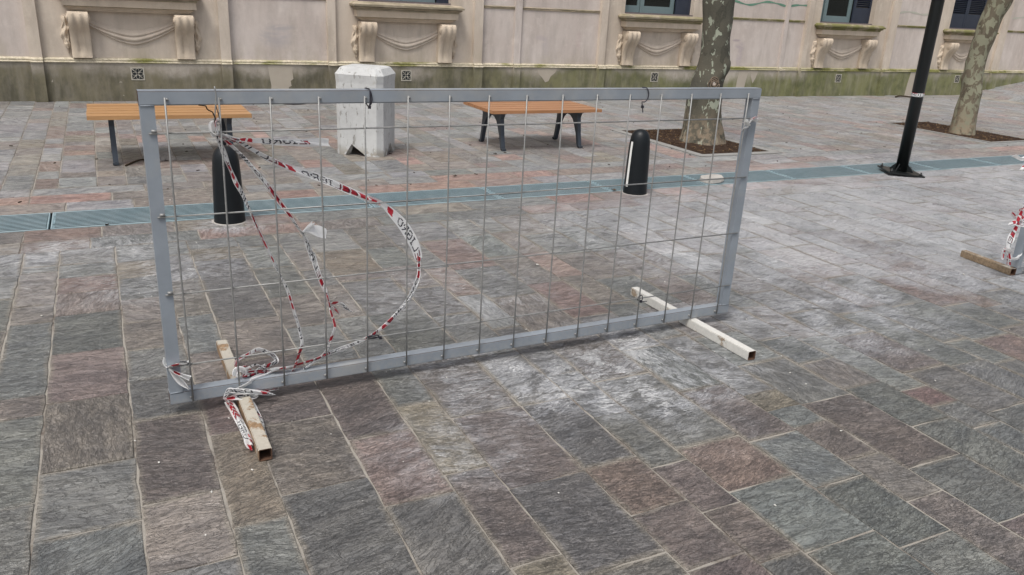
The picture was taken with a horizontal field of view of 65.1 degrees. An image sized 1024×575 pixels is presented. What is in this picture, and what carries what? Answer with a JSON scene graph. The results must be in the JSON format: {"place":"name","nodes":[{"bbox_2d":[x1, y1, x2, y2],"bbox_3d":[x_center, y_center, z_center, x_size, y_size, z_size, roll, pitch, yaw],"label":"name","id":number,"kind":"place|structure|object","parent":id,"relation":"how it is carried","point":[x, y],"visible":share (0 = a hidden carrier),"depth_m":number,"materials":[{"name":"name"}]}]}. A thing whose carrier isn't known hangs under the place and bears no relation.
{"place":"outdoors","nodes":[
{"label":"outdoors","id":0,"kind":"place"},
{"bbox_2d":[0,82,1023,574],"bbox_3d":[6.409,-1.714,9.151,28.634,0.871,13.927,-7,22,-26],"label":"pavement","id":1,"kind":"structure","parent":0,"point":[900,230],"depth_m":3.78,"materials":[{"name":"grey stone"}]},
{"bbox_2d":[125,159,143,165],"bbox_3d":[-3.438,-1.147,7.330,0.040,0.025,0.313,7,20,11],"label":"twig","id":2,"kind":"object","parent":1,"relation":"on","point":[132,162],"visible":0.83,"depth_m":7.31,"materials":[{"name":"brown wood"}]},
{"bbox_2d":[86,103,251,165],"bbox_3d":[-3.228,-1.462,7.596,1.375,0.452,0.800,-7,22,-26],"label":"park bench","id":3,"kind":"object","parent":1,"relation":"on","point":[110,113],"visible":0.66,"depth_m":7.36,"materials":[{"name":"brown wood"}]},
{"bbox_2d":[212,145,246,225],"bbox_3d":[-1.999,-0.726,5.628,0.244,0.539,0.240,-7,22,-26],"label":"bollard","id":4,"kind":"object","parent":1,"relation":"on","point":[235,201],"visible":0.8,"depth_m":5.57,"materials":[{"name":"black metal"}]},
{"bbox_2d":[335,64,395,156],"bbox_3d":[-1.500,-1.828,8.247,0.506,0.870,0.506,6,20,8],"label":"concrete bin","id":5,"kind":"object","parent":1,"relation":"on","point":[380,142],"visible":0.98,"depth_m":8.06,"materials":[{"name":"white paint"}]},
{"bbox_2d":[136,87,761,461],"bbox_3d":[-0.073,-0.259,3.583,2.807,1.238,1.020,-7,22,-27],"label":"barrier","id":6,"kind":"object","parent":1,"relation":"on","point":[148,100],"visible":0.99,"depth_m":3.35,"materials":[{"name":"grey metal"}]},
{"bbox_2d":[163,358,191,389],"bbox_3d":[-1.284,0.327,3.089,0.104,0.120,0.111,-7,22,-26],"label":"tape bundle","id":7,"kind":"object","parent":6,"relation":"attached to","point":[180,381],"visible":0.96,"depth_m":3.06,"materials":[{"name":"white plastic"}]},
{"bbox_2d":[198,104,215,121],"bbox_3d":[-1.058,-0.604,2.787,0.011,0.067,0.064,15,23,29],"label":"tie wire","id":8,"kind":"object","parent":6,"relation":"attached to","point":[208,110],"visible":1,"depth_m":2.79,"materials":[{"name":"black metal"}]},
{"bbox_2d":[208,118,218,136],"bbox_3d":[-1.050,-0.566,2.840,0.049,0.075,0.032,11,21,21],"label":"tape bundle","id":9,"kind":"object","parent":6,"relation":"attached to","point":[212,126],"visible":1,"depth_m":2.84,"materials":[{"name":"white plastic"}]},
{"bbox_2d":[214,86,220,125],"bbox_3d":[-1.036,-0.634,2.808,0.024,0.137,0.005,-7,22,-26],"label":"tie wire","id":10,"kind":"object","parent":6,"relation":"attached to","point":[215,106],"visible":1,"depth_m":2.81,"materials":[{"name":"grey metal"}]},
{"bbox_2d":[223,347,282,449],"bbox_3d":[-1.034,0.409,3.143,0.217,0.181,0.594,1,20,-7],"label":"tape bundle","id":11,"kind":"object","parent":6,"relation":"attached to","point":[241,391],"visible":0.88,"depth_m":3.21,"materials":[{"name":"white plastic"}]},
{"bbox_2d":[216,136,303,371],"bbox_3d":[-0.978,-0.106,3.132,0.287,0.995,0.087,-8,23,-28],"label":"warning tape","id":12,"kind":"object","parent":6,"relation":"hanging from","point":[235,180],"visible":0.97,"depth_m":3.13,"materials":[{"name":"white plastic"}]},
{"bbox_2d":[218,133,329,146],"bbox_3d":[-0.896,-0.560,3.025,0.455,0.084,0.039,-14,26,-39],"label":"warning tape","id":13,"kind":"object","parent":6,"relation":"attached to","point":[310,142],"visible":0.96,"depth_m":3.07,"materials":[{"name":"white plastic"}]},
{"bbox_2d":[220,136,335,369],"bbox_3d":[-0.912,-0.118,3.170,0.416,0.991,0.107,-8,23,-27],"label":"warning tape","id":14,"kind":"object","parent":6,"relation":"hanging from","point":[281,204],"visible":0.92,"depth_m":3.23,"materials":[{"name":"white plastic"}]},
{"bbox_2d":[301,222,326,237],"bbox_3d":[-0.797,-0.230,3.241,0.027,0.083,0.130,15,23,30],"label":"tape knot","id":15,"kind":"object","parent":14,"relation":"attached to","point":[315,230],"visible":0.94,"depth_m":3.25,"materials":[{"name":"white plastic"}]},
{"bbox_2d":[328,302,351,314],"bbox_3d":[-0.719,0.084,3.373,0.110,0.072,0.042,-16,27,-42],"label":"tape knot","id":16,"kind":"object","parent":14,"relation":"attached to","point":[343,305],"visible":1,"depth_m":3.36,"materials":[{"name":"white plastic"}]},
{"bbox_2d":[218,133,421,370],"bbox_3d":[-0.735,-0.155,3.260,0.842,0.984,0.122,-9,23,-29],"label":"warning tape","id":17,"kind":"object","parent":6,"relation":"attached to","point":[397,218],"visible":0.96,"depth_m":3.36,"materials":[{"name":"white plastic"}]},
{"bbox_2d":[365,87,372,108],"bbox_3d":[-0.555,-0.731,3.089,0.017,0.076,0.068,-7,22,-26],"label":"cable tie","id":18,"kind":"object","parent":6,"relation":"attached to","point":[370,101],"visible":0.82,"depth_m":3.06,"materials":[{"name":"black plastic"}]},
{"bbox_2d":[366,334,381,339],"bbox_3d":[-0.585,0.209,3.401,0.071,0.030,0.024,-7,22,-26],"label":"cable tie","id":19,"kind":"object","parent":6,"relation":"attached to","point":[375,336],"visible":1,"depth_m":3.40,"materials":[{"name":"black plastic"}]},
{"bbox_2d":[641,87,648,111],"bbox_3d":[0.600,-0.859,3.662,0.033,0.112,0.039,-7,22,-26],"label":"cable tie","id":20,"kind":"object","parent":6,"relation":"attached to","point":[642,106],"visible":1,"depth_m":3.65,"materials":[{"name":"black plastic"}]},
{"bbox_2d":[742,117,759,129],"bbox_3d":[1.180,-0.812,3.967,0.095,0.076,0.034,-4,21,-19],"label":"tape bundle","id":21,"kind":"object","parent":6,"relation":"attached to","point":[748,122],"visible":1,"depth_m":3.96,"materials":[{"name":"white plastic"}]},
{"bbox_2d":[9,102,1007,202],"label":"leaf litter","id":22,"kind":"object","parent":1,"relation":"on","point":[474,173],"visible":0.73,"depth_m":8.74,"materials":[{"name":"brown plant"}]},
{"bbox_2d":[0,0,1023,101],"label":"stone building","id":23,"kind":"structure","parent":1,"relation":"on","point":[83,50],"depth_m":12.96,"materials":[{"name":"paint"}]},
{"bbox_2d":[358,0,450,4],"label":"window","id":24,"kind":"structure","parent":23,"relation":"in","point":[440,2],"depth_m":12.41,"materials":[{"name":"grey paint"}]},
{"bbox_2d":[625,0,692,16],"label":"window","id":25,"kind":"structure","parent":23,"relation":"in","point":[651,7],"depth_m":14.40,"materials":[{"name":"blue paint"}]},
{"bbox_2d":[820,0,872,24],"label":"window","id":26,"kind":"structure","parent":23,"relation":"in","point":[833,11],"depth_m":16.37,"materials":[{"name":"blue paint"}]},
{"bbox_2d":[949,0,986,29],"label":"window","id":27,"kind":"structure","parent":23,"relation":"in","point":[963,17],"depth_m":17.87,"materials":[{"name":"blue paint"}]},
{"bbox_2d":[40,144,1009,535],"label":"mortar crumbs","id":28,"kind":"object","parent":1,"relation":"on","point":[538,264],"visible":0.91,"depth_m":3.96,"materials":[{"name":"beige concrete"}]},
{"bbox_2d":[463,101,601,150],"bbox_3d":[0.223,-1.868,9.229,1.372,0.452,0.800,-7,22,-26],"label":"park bench","id":29,"kind":"object","parent":1,"relation":"on","point":[499,111],"visible":0.98,"depth_m":9.08,"materials":[{"name":"brown wood"}]},
{"bbox_2d":[622,129,649,195],"bbox_3d":[1.119,-1.119,7.125,0.244,0.573,0.240,-7,22,-26],"label":"bollard","id":30,"kind":"object","parent":1,"relation":"on","point":[637,167],"visible":0.93,"depth_m":7.05,"materials":[{"name":"black metal"}]},
{"bbox_2d":[622,128,765,153],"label":"mulch","id":31,"kind":"object","parent":1,"relation":"on","point":[652,132],"visible":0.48,"depth_m":9.89,"materials":[{"name":"brown plant"}]},
{"bbox_2d":[610,127,782,156],"bbox_3d":[2.276,-1.835,10.181,1.230,0.070,1.910,-7,22,-26],"label":"tree pit kerb","id":32,"kind":"object","parent":1,"relation":"on","point":[768,151],"visible":0.32,"depth_m":9.67,"materials":[{"name":"concrete"}]},
{"bbox_2d":[679,0,734,145],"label":"plane tree","id":33,"kind":"object","parent":1,"relation":"on","point":[713,66],"visible":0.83,"depth_m":9.64,"materials":[{"name":"beige plant"}]},
{"bbox_2d":[877,0,944,177],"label":"lamp post","id":34,"kind":"object","parent":1,"relation":"on","point":[900,166],"visible":1,"depth_m":8.45,"materials":[{"name":"black metal"}]},
{"bbox_2d":[911,92,924,96],"bbox_3d":[4.293,-2.046,8.492,0.129,0.044,0.129,-7,22,-26],"label":"tape band","id":35,"kind":"object","parent":34,"relation":"attached to","point":[917,94],"visible":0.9,"depth_m":8.44,"materials":[{"name":"white plastic"}]},
{"bbox_2d":[883,121,1023,142],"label":"tree pit kerb","id":36,"kind":"object","parent":1,"relation":"on","point":[956,135],"visible":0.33,"depth_m":12.07,"materials":[{"name":"concrete"}]},
{"bbox_2d":[892,121,1023,141],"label":"mulch","id":37,"kind":"object","parent":1,"relation":"on","point":[998,137],"visible":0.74,"depth_m":12.02,"materials":[{"name":"brown plant"}]},
{"bbox_2d":[948,0,1012,134],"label":"plane tree","id":38,"kind":"object","parent":1,"relation":"on","point":[966,109],"visible":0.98,"depth_m":11.71,"materials":[{"name":"beige plant"}]},
{"bbox_2d":[960,220,1023,275],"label":"barrier","id":39,"kind":"object","parent":1,"relation":"on","point":[1015,267],"visible":1,"depth_m":5.46,"materials":[{"name":"beige paint"}]},
{"bbox_2d":[1001,202,1023,264],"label":"tape bundle","id":40,"kind":"object","parent":39,"relation":"attached to","point":[1018,222],"visible":1,"depth_m":5.25,"materials":[{"name":"white plastic"}]},
{"bbox_2d":[1012,154,1023,170],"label":"tape bundle","id":41,"kind":"object","parent":39,"relation":"attached to","point":[1019,158],"visible":1,"depth_m":5.27,"materials":[{"name":"white plastic"}]},
{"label":"drain channel","id":42,"kind":"structure","parent":1,"relation":"on","visible":0},
{"bbox_2d":[0,213,50,232],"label":"drain grate","id":43,"kind":"object","parent":42,"relation":"on","point":[25,222],"visible":0.9,"depth_m":5.43,"materials":[{"name":"grey metal"}]},
{"bbox_2d":[50,203,213,228],"bbox_3d":[-2.668,-0.507,5.742,1.095,0.034,0.443,-7,22,-26],"label":"drain grate","id":44,"kind":"object","parent":42,"relation":"on","point":[95,218],"visible":0.73,"depth_m":5.69,"materials":[{"name":"grey metal"}]},
{"bbox_2d":[244,195,372,215],"bbox_3d":[-1.674,-0.626,6.222,1.095,0.034,0.443,-7,22,-26],"label":"drain grate","id":45,"kind":"object","parent":42,"relation":"on","point":[299,202],"visible":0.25,"depth_m":6.25,"materials":[{"name":"grey metal"}]},
{"bbox_2d":[367,187,500,207],"bbox_3d":[-0.680,-0.747,6.702,1.095,0.034,0.443,-7,22,-26],"label":"drain grate","id":46,"kind":"object","parent":42,"relation":"on","point":[399,196],"visible":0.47,"depth_m":6.71,"materials":[{"name":"grey metal"}]},
{"bbox_2d":[481,181,611,198],"bbox_3d":[0.313,-0.867,7.182,1.095,0.034,0.443,-7,22,-26],"label":"drain grate","id":47,"kind":"object","parent":42,"relation":"on","point":[517,188],"visible":0.68,"depth_m":7.16,"materials":[{"name":"grey metal"}]},
{"bbox_2d":[588,175,707,191],"bbox_3d":[1.307,-0.988,7.661,1.095,0.034,0.443,-7,22,-26],"label":"drain grate","id":48,"kind":"object","parent":42,"relation":"on","point":[606,182],"visible":0.62,"depth_m":7.66,"materials":[{"name":"grey metal"}]},
{"bbox_2d":[683,170,794,184],"bbox_3d":[2.301,-1.107,8.141,1.095,0.034,0.443,-7,22,-26],"label":"drain grate","id":49,"kind":"object","parent":42,"relation":"on","point":[760,176],"visible":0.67,"depth_m":8.18,"materials":[{"name":"grey metal"}]},
{"bbox_2d":[700,174,723,183],"bbox_3d":[1.962,-1.069,7.857,0.270,0.038,0.195,-15,29,-35],"label":"stone slab","id":50,"kind":"object","parent":49,"relation":"on","point":[712,177],"depth_m":7.81,"materials":[{"name":"white stone"}]},
{"bbox_2d":[766,166,869,178],"bbox_3d":[3.295,-1.227,8.620,1.095,0.034,0.443,-7,22,-26],"label":"drain grate","id":51,"kind":"object","parent":42,"relation":"on","point":[815,172],"visible":0.9,"depth_m":8.60,"materials":[{"name":"grey metal"}]},
{"bbox_2d":[841,162,938,173],"bbox_3d":[4.289,-1.349,9.100,1.095,0.034,0.443,-7,22,-26],"label":"drain grate","id":52,"kind":"object","parent":42,"relation":"on","point":[871,168],"visible":0.62,"depth_m":9.08,"materials":[{"name":"grey metal"}]},
{"bbox_2d":[910,158,997,169],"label":"drain grate","id":53,"kind":"object","parent":42,"relation":"on","point":[953,163],"visible":0.8,"depth_m":9.58,"materials":[{"name":"grey metal"}]},
{"bbox_2d":[969,155,1023,164],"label":"drain grate","id":54,"kind":"object","parent":42,"relation":"on","point":[1005,160],"visible":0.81,"depth_m":9.98,"materials":[{"name":"grey metal"}]}
]}

